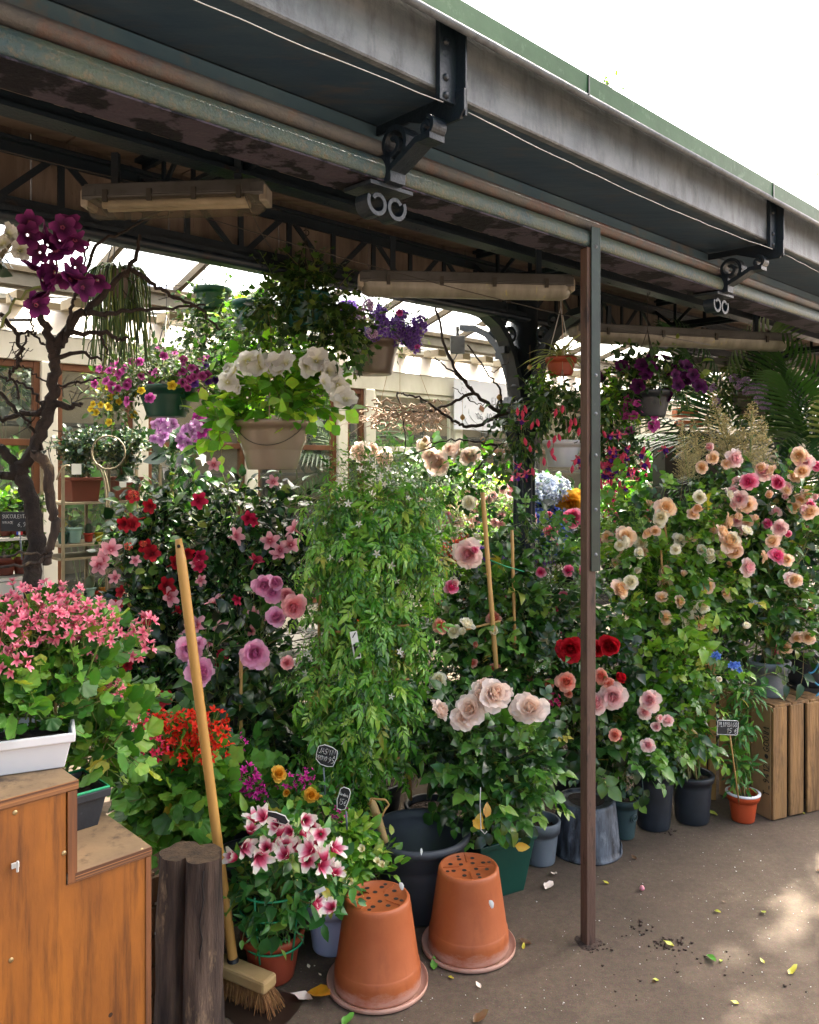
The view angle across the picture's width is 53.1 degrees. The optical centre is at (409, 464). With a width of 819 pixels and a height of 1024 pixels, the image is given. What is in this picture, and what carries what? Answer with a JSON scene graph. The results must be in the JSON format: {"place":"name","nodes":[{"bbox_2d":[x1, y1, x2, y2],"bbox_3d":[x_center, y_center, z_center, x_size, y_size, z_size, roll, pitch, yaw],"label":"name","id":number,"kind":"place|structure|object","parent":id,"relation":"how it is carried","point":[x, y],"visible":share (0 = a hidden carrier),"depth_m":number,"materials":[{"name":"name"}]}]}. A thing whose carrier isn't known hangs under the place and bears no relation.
{"place":"outdoors","nodes":[
{"label":"outdoors","id":0,"kind":"place"},
{"bbox_2d":[220,721,347,923],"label":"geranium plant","id":1,"kind":"object","parent":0,"point":[259,762],"visible":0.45,"depth_m":2.67,"materials":[{"name":"green plant"}]},
{"bbox_2d":[262,745,359,898],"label":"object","id":2,"kind":"object","parent":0,"point":[279,775],"visible":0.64,"depth_m":2.67,"materials":[{"name":"green plant"}]},
{"bbox_2d":[0,0,818,474],"label":"sky","id":3,"kind":"structure","parent":0,"point":[741,77],"materials":[{"name":"white"}]},
{"bbox_2d":[69,476,818,1023],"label":"ground","id":4,"kind":"structure","parent":0,"point":[691,878],"depth_m":2.57,"materials":[{"name":"brown concrete"}]},
{"bbox_2d":[0,535,44,612],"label":"plant rack","id":5,"kind":"object","parent":4,"relation":"on","point":[4,587],"visible":0.09,"depth_m":3.03,"materials":[{"name":"white paint"}]},
{"bbox_2d":[0,485,22,535],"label":"succulent pot","id":6,"kind":"object","parent":5,"relation":"on","point":[5,501],"visible":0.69,"depth_m":3.06,"materials":[{"name":"plant"}]},
{"bbox_2d":[0,512,25,559],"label":"price sign","id":7,"kind":"object","parent":5,"relation":"attached to","point":[12,521],"visible":0.71,"depth_m":2.95,"materials":[{"name":"black"}]},
{"bbox_2d":[0,534,27,575],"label":"succulent pot","id":8,"kind":"object","parent":5,"relation":"on","point":[6,561],"visible":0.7,"depth_m":3.05,"materials":[{"name":"plant"}]},
{"bbox_2d":[0,366,70,581],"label":"leafy shrub","id":9,"kind":"object","parent":4,"relation":"on","point":[5,408],"visible":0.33,"depth_m":5.57,"materials":[{"name":"green plant"}]},
{"bbox_2d":[0,768,151,1023],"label":"plywood box","id":10,"kind":"object","parent":4,"relation":"on","point":[75,926],"visible":0.91,"depth_m":1.44,"materials":[{"name":"wood"}]},
{"bbox_2d":[0,577,159,775],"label":"geranium trough","id":11,"kind":"object","parent":10,"relation":"on","point":[45,656],"visible":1,"depth_m":1.56,"materials":[{"name":"white plastic"}]},
{"bbox_2d":[53,651,173,830],"bbox_3d":[-0.693,0.566,1.735,0.352,0.343,0.550,0,0,0],"label":"geranium trough","id":12,"kind":"object","parent":10,"relation":"on","point":[113,729],"visible":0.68,"depth_m":1.73,"materials":[{"name":"green plastic"}]},
{"bbox_2d":[40,435,161,769],"bbox_3d":[-1.428,0.682,3.931,0.526,1.635,0.540,0,0,-44],"label":"plant rack","id":13,"kind":"object","parent":4,"relation":"on","point":[63,556],"visible":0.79,"depth_m":3.82,"materials":[{"name":"metal"}]},
{"bbox_2d":[41,424,111,501],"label":"jade plant","id":14,"kind":"object","parent":13,"relation":"on","point":[80,487],"visible":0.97,"depth_m":3.89,"materials":[{"name":"green plant"}]},
{"bbox_2d":[91,420,151,499],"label":"jade plant","id":15,"kind":"object","parent":13,"relation":"on","point":[126,438],"visible":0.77,"depth_m":4.03,"materials":[{"name":"green plant"}]},
{"bbox_2d":[0,212,219,716],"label":"bare tree","id":16,"kind":"object","parent":4,"relation":"on","point":[38,553],"visible":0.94,"depth_m":2.34,"materials":[{"name":"brown plant"}]},
{"bbox_2d":[0,209,110,328],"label":"vanda orchid","id":17,"kind":"object","parent":16,"relation":"attached to","point":[25,247],"visible":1,"depth_m":2.04,"materials":[{"name":"purple plant"}]},
{"bbox_2d":[107,711,164,838],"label":"leafy shrub","id":18,"kind":"object","parent":4,"relation":"on","point":[117,791],"visible":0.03,"depth_m":2.88,"materials":[{"name":"green plant"}]},
{"bbox_2d":[86,450,221,758],"bbox_3d":[-1.066,0.717,3.410,0.631,1.563,0.789,0,0,0],"label":"mandevilla","id":19,"kind":"object","parent":4,"relation":"on","point":[150,577],"visible":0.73,"depth_m":3.33,"materials":[{"name":"green plant"}]},
{"bbox_2d":[143,412,211,492],"bbox_3d":[-1.070,-0.042,3.773,0.297,0.392,0.407,0,0,-23],"label":"phalaenopsis orchid","id":20,"kind":"object","parent":19,"relation":"on","point":[159,433],"visible":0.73,"depth_m":3.66,"materials":[{"name":"purple plant"}]},
{"bbox_2d":[151,839,183,1022],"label":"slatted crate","id":21,"kind":"object","parent":4,"relation":"on","point":[154,883],"visible":0.05,"depth_m":2.20,"materials":[{"name":"brown wood"}]},
{"bbox_2d":[111,696,255,904],"bbox_3d":[-0.698,1.095,2.522,0.462,0.805,0.478,0,0,0],"label":"geranium plant","id":22,"kind":"object","parent":4,"relation":"on","point":[170,809],"visible":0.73,"depth_m":2.43,"materials":[{"name":"green plant"}]},
{"bbox_2d":[153,841,224,1023],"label":"log stump","id":23,"kind":"object","parent":4,"relation":"on","point":[189,943],"visible":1,"depth_m":2.11,"materials":[{"name":"brown wood"}]},
{"bbox_2d":[175,538,284,1019],"bbox_3d":[-0.487,0.852,2.288,0.291,1.296,0.165,0,0,20],"label":"push broom","id":24,"kind":"object","parent":4,"relation":"on","point":[243,980],"visible":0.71,"depth_m":2.28,"materials":[{"name":"brown"}]},
{"bbox_2d":[155,569,316,843],"bbox_3d":[-0.586,0.937,2.929,0.573,1.123,0.463,0,0,0],"label":"rose bush","id":25,"kind":"object","parent":4,"relation":"on","point":[247,686],"visible":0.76,"depth_m":2.88,"materials":[{"name":"green plant"}]},
{"bbox_2d":[157,457,335,753],"bbox_3d":[-0.685,0.727,3.424,0.749,1.542,0.810,0,0,0],"label":"mandevilla","id":26,"kind":"object","parent":4,"relation":"on","point":[249,546],"visible":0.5,"depth_m":3.38,"materials":[{"name":"green plant"}]},
{"bbox_2d":[224,992,303,1023],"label":"damp patch","id":27,"kind":"object","parent":4,"relation":"on","point":[238,1014],"visible":0.7,"depth_m":2.24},
{"bbox_2d":[244,701,312,779],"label":"leafy shrub","id":28,"kind":"object","parent":4,"relation":"on","point":[284,749],"visible":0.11,"depth_m":3.00,"materials":[{"name":"green plant"}]},
{"bbox_2d":[222,793,373,986],"bbox_3d":[-0.347,1.194,2.334,0.460,0.607,0.435,0,0,18],"label":"alstroemeria","id":29,"kind":"object","parent":4,"relation":"on","point":[271,926],"visible":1,"depth_m":2.30,"materials":[{"name":"green plant"}]},
{"bbox_2d":[307,797,410,956],"bbox_3d":[-0.162,1.277,2.524,0.336,0.442,0.408,0,0,0],"label":"gardenia","id":30,"kind":"object","parent":4,"relation":"on","point":[363,840],"visible":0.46,"depth_m":2.54,"materials":[{"name":"plant"}]},
{"bbox_2d":[316,744,337,794],"bbox_3d":[-0.270,1.000,2.670,0.071,0.190,0.027,0,0,-9],"label":"price sign","id":31,"kind":"object","parent":30,"relation":"on","point":[326,755],"visible":1,"depth_m":2.66,"materials":[{"name":"grey plastic"}]},
{"bbox_2d":[271,430,455,851],"bbox_3d":[-0.138,0.683,3.000,0.643,1.630,0.753,0,0,31],"label":"jasmine","id":32,"kind":"object","parent":4,"relation":"on","point":[375,691],"visible":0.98,"depth_m":2.84,"materials":[{"name":"green plant"}]},
{"bbox_2d":[326,880,427,1014],"bbox_3d":[-0.093,1.343,2.374,0.294,0.314,0.294,0,0,0],"label":"upturned pot","id":33,"kind":"object","parent":4,"relation":"on","point":[377,967],"visible":0.98,"depth_m":2.29,"materials":[{"name":"ceramic"}]},
{"bbox_2d":[0,287,812,714],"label":"greenhouse","id":34,"kind":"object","parent":4,"relation":"on","point":[436,377],"visible":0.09,"depth_m":6.38,"materials":[{"name":"white paint"}]},
{"bbox_2d":[0,434,30,580],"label":"leafy shrub","id":35,"kind":"object","parent":34,"relation":"on","point":[14,450],"visible":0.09,"depth_m":5.30,"materials":[{"name":"green plant"}]},
{"bbox_2d":[0,359,39,495],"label":"window","id":36,"kind":"structure","parent":34,"relation":"in","point":[34,365],"depth_m":4.33,"materials":[{"name":"brown wood"}]},
{"bbox_2d":[63,462,123,583],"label":"leafy shrub","id":37,"kind":"object","parent":34,"relation":"on","point":[94,517],"visible":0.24,"depth_m":5.96,"materials":[{"name":"green plant"}]},
{"bbox_2d":[58,363,132,606],"bbox_3d":[-1.759,0.200,4.576,0.432,1.500,0.040,0,0,-44],"label":"window","id":38,"kind":"structure","parent":34,"relation":"in","point":[64,367],"depth_m":4.43,"materials":[{"name":"brown wood"}]},
{"bbox_2d":[148,371,244,596],"bbox_3d":[-1.304,0.200,5.017,0.665,1.500,0.040,0,0,-44],"label":"window","id":39,"kind":"structure","parent":34,"relation":"in","point":[240,456],"depth_m":5.20,"materials":[{"name":"brown wood"}]},
{"bbox_2d":[258,391,335,602],"bbox_3d":[-0.766,0.200,5.539,0.665,1.500,0.040,0,0,-44],"label":"window","id":40,"kind":"structure","parent":34,"relation":"in","point":[306,447],"depth_m":5.74,"materials":[{"name":"brown wood"}]},
{"bbox_2d":[296,405,355,604],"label":"leafy shrub","id":41,"kind":"object","parent":34,"relation":"on","point":[313,467],"visible":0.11,"depth_m":6.95,"materials":[{"name":"green plant"}]},
{"bbox_2d":[348,388,363,559],"bbox_3d":[-0.405,0.200,5.889,0.171,1.500,0.040,0,0,-44],"label":"window","id":42,"kind":"structure","parent":34,"relation":"in","point":[360,392],"depth_m":5.92,"materials":[{"name":"brown wood"}]},
{"bbox_2d":[274,406,449,497],"bbox_3d":[-0.436,0.481,6.564,1.623,2.034,1.452,0,0,0],"label":"palm","id":43,"kind":"object","parent":34,"relation":"on","point":[321,440],"visible":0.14,"depth_m":6.67,"materials":[{"name":"green plant"}]},
{"bbox_2d":[355,422,432,501],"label":"leafy shrub","id":44,"kind":"object","parent":34,"relation":"on","point":[409,441],"visible":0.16,"depth_m":7.32,"materials":[{"name":"green plant"}]},
{"bbox_2d":[375,390,452,588],"bbox_3d":[0.028,0.200,6.309,0.865,1.500,0.040,0,0,-44],"label":"window","id":45,"kind":"structure","parent":34,"relation":"in","point":[377,393],"depth_m":6.38,"materials":[{"name":"white paint"}]},
{"bbox_2d":[454,379,506,432],"bbox_3d":[0.643,-0.474,6.804,0.800,0.421,0.012,0,0,-44],"label":"shop poster","id":46,"kind":"object","parent":34,"relation":"attached to","point":[473,413],"visible":0.42,"depth_m":6.71,"materials":[{"name":"white paper"}]},
{"bbox_2d":[0,0,818,752],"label":"market canopy","id":47,"kind":"object","parent":4,"relation":"on","point":[350,162],"visible":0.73,"depth_m":2.27,"materials":[{"name":"metal"}]},
{"bbox_2d":[81,246,155,372],"bbox_3d":[-1.061,-0.655,3.001,0.265,0.637,0.247,0,0,0],"label":"rhipsalis basket","id":48,"kind":"object","parent":47,"relation":"hanging from","point":[116,299],"visible":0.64,"depth_m":2.96,"materials":[{"name":"plant"}]},
{"bbox_2d":[77,256,222,436],"bbox_3d":[-1.070,-0.566,3.475,0.568,0.897,0.558,0,0,35],"label":"calibrachoa basket","id":49,"kind":"object","parent":47,"relation":"hanging from","point":[167,400],"visible":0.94,"depth_m":3.38,"materials":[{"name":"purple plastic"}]},
{"bbox_2d":[80,152,271,212],"bbox_3d":[-0.689,-0.829,2.425,0.560,0.197,0.093,0,0,5],"label":"tube lamp","id":50,"kind":"object","parent":47,"relation":"attached to","point":[115,195],"visible":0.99,"depth_m":2.40,"materials":[{"name":"grey plastic"}]},
{"bbox_2d":[161,264,256,390],"bbox_3d":[-0.885,-0.699,3.761,0.480,0.720,0.324,0,0,0],"label":"ivy basket","id":51,"kind":"object","parent":47,"relation":"hanging from","point":[212,297],"visible":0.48,"depth_m":3.71,"materials":[{"name":"green plastic"}]},
{"bbox_2d":[204,272,333,397],"bbox_3d":[-0.591,-0.614,3.503,0.620,0.704,0.425,0,0,0],"label":"ivy basket","id":52,"kind":"object","parent":47,"relation":"hanging from","point":[239,300],"visible":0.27,"depth_m":3.46,"materials":[{"name":"green plant"}]},
{"bbox_2d":[180,306,366,469],"bbox_3d":[-0.556,-0.497,3.345,0.767,1.033,0.578,0,0,0],"label":"petunia basket","id":53,"kind":"object","parent":47,"relation":"hanging from","point":[266,441],"visible":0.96,"depth_m":3.31,"materials":[{"name":"beige plastic"}]},
{"bbox_2d":[233,229,386,381],"bbox_3d":[-0.391,-0.639,3.250,0.619,0.613,0.414,0,0,0],"label":"ivy basket","id":54,"kind":"object","parent":47,"relation":"hanging from","point":[304,306],"visible":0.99,"depth_m":3.19,"materials":[{"name":"teal plastic"}]},
{"bbox_2d":[0,149,708,344],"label":"slack cable","id":55,"kind":"object","parent":47,"relation":"hanging from","point":[263,235],"visible":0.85,"depth_m":2.69,"materials":[{"name":"metal"}]},
{"bbox_2d":[328,294,429,376],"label":"verbena basket","id":56,"kind":"object","parent":47,"relation":"hanging from","point":[383,360],"visible":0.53,"depth_m":3.91,"materials":[{"name":"plant"}]},
{"bbox_2d":[0,224,815,402],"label":"glass roof","id":57,"kind":"structure","parent":47,"relation":"attached to","point":[24,278],"depth_m":4.67,"materials":[{"name":"white"}]},
{"bbox_2d":[342,353,456,433],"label":"hanging basket","id":58,"kind":"object","parent":57,"relation":"hanging from","point":[416,421],"visible":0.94,"depth_m":4.13,"materials":[{"name":"brown wood"}]},
{"bbox_2d":[445,326,464,359],"bbox_3d":[0.286,-0.770,5.202,0.127,0.223,0.055,0,0,0],"label":"flood lamp","id":59,"kind":"object","parent":57,"relation":"attached to","point":[457,343],"visible":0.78,"depth_m":5.17,"materials":[{"name":"grey plastic"}]},
{"bbox_2d":[385,263,536,480],"bbox_3d":[0.263,-0.757,4.151,0.777,1.673,0.036,0,0,0],"label":"hanging branch","id":60,"kind":"object","parent":47,"relation":"hanging from","point":[471,393],"visible":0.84,"depth_m":4.14,"materials":[{"name":"brown plant"}]},
{"bbox_2d":[357,236,574,300],"bbox_3d":[0.224,-0.775,3.240,0.857,0.237,0.108,0,0,-6],"label":"tube lamp","id":61,"kind":"object","parent":47,"relation":"attached to","point":[538,285],"visible":0.98,"depth_m":3.20,"materials":[{"name":"grey plastic"}]},
{"bbox_2d":[194,0,817,271],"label":"fascia wire","id":62,"kind":"object","parent":47,"relation":"attached to","point":[468,112],"visible":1,"depth_m":1.80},
{"bbox_2d":[519,307,602,411],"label":"spider plant basket","id":63,"kind":"object","parent":47,"relation":"hanging from","point":[553,363],"visible":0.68,"depth_m":3.98,"materials":[{"name":"green plant"}]},
{"bbox_2d":[467,300,673,496],"bbox_3d":[0.739,-0.350,3.933,0.924,1.028,0.548,0,0,0],"label":"fuchsia basket","id":64,"kind":"object","parent":47,"relation":"hanging from","point":[560,452],"visible":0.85,"depth_m":3.89,"materials":[{"name":"white plastic"}]},
{"bbox_2d":[575,292,719,438],"bbox_3d":[1.135,-0.488,4.058,0.659,0.752,0.508,0,0,-28],"label":"petunia basket","id":65,"kind":"object","parent":47,"relation":"hanging from","point":[640,398],"visible":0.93,"depth_m":3.96,"materials":[{"name":"purple plastic"}]},
{"bbox_2d":[569,305,792,351],"bbox_3d":[1.449,-0.717,4.325,1.298,0.197,0.118,0,0,-16],"label":"tube lamp","id":66,"kind":"object","parent":47,"relation":"attached to","point":[754,340],"visible":0.84,"depth_m":4.29,"materials":[{"name":"grey plastic"}]},
{"bbox_2d":[667,348,805,373],"bbox_3d":[2.294,-0.741,5.750,1.100,0.197,0.128,0,0,-16],"label":"tube lamp","id":67,"kind":"object","parent":47,"relation":"attached to","point":[717,361],"visible":0.18,"depth_m":5.64,"materials":[{"name":"grey plastic"}]},
{"bbox_2d":[701,326,802,433],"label":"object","id":68,"kind":"object","parent":47,"relation":"hanging from","point":[737,402],"visible":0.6,"depth_m":4.74,"materials":[{"name":"plant"}]},
{"bbox_2d":[368,808,470,926],"bbox_3d":[0.032,1.357,2.773,0.352,0.285,0.366,0,0,0],"label":"plant tub","id":69,"kind":"object","parent":4,"relation":"on","point":[426,849],"visible":0.42,"depth_m":2.66,"materials":[{"name":"black plastic"}]},
{"bbox_2d":[367,798,389,843],"bbox_3d":[-0.099,1.152,2.661,0.076,0.152,0.044,0,0,21],"label":"tool handle","id":70,"kind":"object","parent":69,"relation":"in","point":[374,807],"visible":0.86,"depth_m":2.66,"materials":[{"name":"brown wood"}]},
{"bbox_2d":[393,668,466,808],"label":"leafy shrub","id":71,"kind":"object","parent":4,"relation":"on","point":[420,801],"visible":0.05,"depth_m":3.23,"materials":[{"name":"green plant"}]},
{"bbox_2d":[118,549,816,701],"bbox_3d":[1.629,1.183,6.078,7.600,0.632,0.680,0,0,-44],"label":"plant bench","id":72,"kind":"object","parent":4,"relation":"on","point":[298,637],"visible":0.11,"depth_m":4.15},
{"bbox_2d":[349,429,501,594],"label":"rose bush","id":73,"kind":"object","parent":72,"relation":"on","point":[438,455],"visible":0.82,"depth_m":4.51,"materials":[{"name":"green plant"}]},
{"bbox_2d":[429,517,505,619],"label":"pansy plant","id":74,"kind":"object","parent":72,"relation":"on","point":[458,539],"visible":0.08,"depth_m":4.41,"materials":[{"name":"green plant"}]},
{"bbox_2d":[412,460,536,587],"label":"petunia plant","id":75,"kind":"object","parent":72,"relation":"on","point":[501,507],"visible":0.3,"depth_m":4.86,"materials":[{"name":"green plant"}]},
{"bbox_2d":[482,477,580,583],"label":"rose bush","id":76,"kind":"object","parent":72,"relation":"on","point":[576,512],"visible":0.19,"depth_m":4.70,"materials":[{"name":"green plant"}]},
{"bbox_2d":[511,469,575,589],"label":"hydrangea","id":77,"kind":"object","parent":72,"relation":"on","point":[552,487],"visible":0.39,"depth_m":5.04,"materials":[{"name":"white plant"}]},
{"bbox_2d":[575,469,652,585],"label":"leafy shrub","id":78,"kind":"object","parent":72,"relation":"on","point":[607,487],"visible":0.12,"depth_m":5.82,"materials":[{"name":"green plant"}]},
{"bbox_2d":[600,451,652,558],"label":"leafy shrub","id":79,"kind":"object","parent":72,"relation":"on","point":[646,476],"visible":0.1,"depth_m":6.28,"materials":[{"name":"green plant"}]},
{"bbox_2d":[668,395,778,549],"bbox_3d":[1.621,0.255,4.286,0.619,1.218,0.596,0,0,0],"label":"astilbe","id":80,"kind":"object","parent":72,"relation":"on","point":[718,479],"visible":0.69,"depth_m":4.17,"materials":[{"name":"beige plant"}]},
{"bbox_2d":[422,852,515,973],"bbox_3d":[0.184,1.374,2.555,0.293,0.252,0.292,0,0,0],"label":"upturned pot","id":81,"kind":"object","parent":4,"relation":"on","point":[467,931],"visible":1,"depth_m":2.47,"materials":[{"name":"ceramic"}]},
{"bbox_2d":[392,667,578,895],"bbox_3d":[0.229,1.096,2.886,0.707,0.808,0.627,0,0,0],"label":"rose bush","id":82,"kind":"object","parent":4,"relation":"on","point":[489,791],"visible":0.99,"depth_m":2.75,"materials":[{"name":"green plant"}]},
{"bbox_2d":[411,485,644,807],"bbox_3d":[0.391,0.789,3.270,0.935,1.418,0.730,0,0,-14],"label":"rose bush","id":83,"kind":"object","parent":4,"relation":"on","point":[478,640],"visible":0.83,"depth_m":3.15,"materials":[{"name":"green plant"}]},
{"bbox_2d":[517,728,580,867],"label":"potted rose","id":84,"kind":"object","parent":4,"relation":"on","point":[543,854],"visible":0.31,"depth_m":3.05,"materials":[{"name":"grey plastic"}]},
{"bbox_2d":[517,587,647,801],"bbox_3d":[0.650,0.975,3.420,0.633,1.046,0.945,0,0,0],"label":"rose bush","id":85,"kind":"object","parent":4,"relation":"on","point":[607,646],"visible":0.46,"depth_m":3.11,"materials":[{"name":"green plant"}]},
{"bbox_2d":[574,227,602,950],"bbox_3d":[0.565,0.379,2.573,0.087,2.242,0.088,0,0,0],"label":"canopy post","id":86,"kind":"object","parent":4,"relation":"on","point":[590,415],"visible":1,"depth_m":2.56,"materials":[{"name":"brown metal"}]},
{"bbox_2d":[555,788,622,865],"bbox_3d":[0.690,1.401,3.203,0.278,0.200,0.278,0,0,0],"label":"upturned bucket","id":87,"kind":"object","parent":4,"relation":"on","point":[609,849],"visible":0.64,"depth_m":3.11,"materials":[{"name":"metal"}]},
{"bbox_2d":[546,663,728,839],"bbox_3d":[0.825,1.120,3.242,0.783,0.756,0.559,0,0,-27],"label":"rose bush","id":88,"kind":"object","parent":4,"relation":"on","point":[646,705],"visible":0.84,"depth_m":3.15,"materials":[{"name":"green plant"}]},
{"bbox_2d":[599,653,724,831],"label":"climbing rose","id":89,"kind":"object","parent":4,"relation":"on","point":[656,817],"visible":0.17,"depth_m":3.34,"materials":[{"name":"green plant"}]},
{"bbox_2d":[570,458,778,825],"bbox_3d":[1.140,0.732,3.483,0.952,1.532,0.808,0,0,0],"label":"climbing rose","id":90,"kind":"object","parent":4,"relation":"on","point":[670,612],"visible":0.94,"depth_m":3.37,"materials":[{"name":"green plant"}]},
{"bbox_2d":[653,432,720,669],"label":"display block","id":91,"kind":"structure","parent":4,"relation":"on","point":[666,464],"depth_m":5.85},
{"bbox_2d":[575,829,806,1005],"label":"soil crumbs","id":92,"kind":"object","parent":4,"relation":"on","point":[678,941],"visible":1,"depth_m":2.56,"materials":[{"name":"brown soil"}]},
{"bbox_2d":[690,648,715,799],"bbox_3d":[1.313,1.155,3.695,0.120,0.690,0.050,0,0,0],"label":"timber stake","id":93,"kind":"object","parent":4,"relation":"on","point":[711,723],"visible":0.15,"depth_m":3.67,"materials":[{"name":"brown wood"}]},
{"bbox_2d":[604,317,816,703],"bbox_3d":[1.929,0.295,5.335,1.649,2.406,1.753,0,0,37],"label":"palm","id":94,"kind":"object","parent":4,"relation":"on","point":[777,326],"visible":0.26,"depth_m":5.15,"materials":[{"name":"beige plant"}]},
{"bbox_2d":[681,579,746,768],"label":"leafy shrub","id":95,"kind":"object","parent":4,"relation":"on","point":[731,656],"visible":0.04,"depth_m":4.01,"materials":[{"name":"green plant"}]},
{"bbox_2d":[653,429,818,612],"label":"palm","id":96,"kind":"object","parent":4,"relation":"on","point":[813,442],"visible":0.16,"depth_m":4.47,"materials":[{"name":"green plant"}]},
{"bbox_2d":[708,651,784,823],"bbox_3d":[1.361,1.111,3.378,0.370,0.775,0.389,0,0,0],"label":"plumbago","id":97,"kind":"object","parent":4,"relation":"on","point":[744,812],"visible":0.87,"depth_m":3.43,"materials":[{"name":"green plant"}]},
{"bbox_2d":[717,720,739,804],"bbox_3d":[1.301,1.198,3.255,0.069,0.460,0.384,0,0,34],"label":"price sign","id":98,"kind":"object","parent":97,"relation":"on","point":[728,727],"visible":1,"depth_m":3.12,"materials":[{"name":"black plastic"}]},
{"bbox_2d":[686,332,818,641],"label":"palm","id":99,"kind":"object","parent":4,"relation":"on","point":[793,420],"visible":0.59,"depth_m":4.50,"materials":[{"name":"green plant"}]},
{"bbox_2d":[719,683,818,819],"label":"fruit crate","id":100,"kind":"object","parent":4,"relation":"on","point":[771,787],"visible":0.75,"depth_m":3.50,"materials":[{"name":"brown"}]},
{"bbox_2d":[765,516,818,628],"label":"leafy shrub","id":101,"kind":"object","parent":4,"relation":"on","point":[811,554],"visible":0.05,"depth_m":4.41,"materials":[{"name":"green plant"}]},
{"bbox_2d":[786,682,818,798],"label":"plinth block","id":102,"kind":"object","parent":4,"relation":"on","point":[807,689],"depth_m":3.68,"materials":[{"name":"brown wood"}]},
{"bbox_2d":[783,642,818,687],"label":"plant tub","id":103,"kind":"object","parent":102,"relation":"on","point":[795,678],"visible":0.27,"depth_m":3.70,"materials":[{"name":"black plastic"}]},
{"bbox_2d":[679,436,818,699],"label":"rose bush","id":104,"kind":"object","parent":103,"relation":"in","point":[786,526],"visible":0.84,"depth_m":3.51,"materials":[{"name":"green plant"}]},
{"bbox_2d":[552,475,611,590],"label":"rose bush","id":105,"kind":"object","parent":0,"point":[573,500],"visible":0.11,"depth_m":5.08,"materials":[{"name":"green plant"}]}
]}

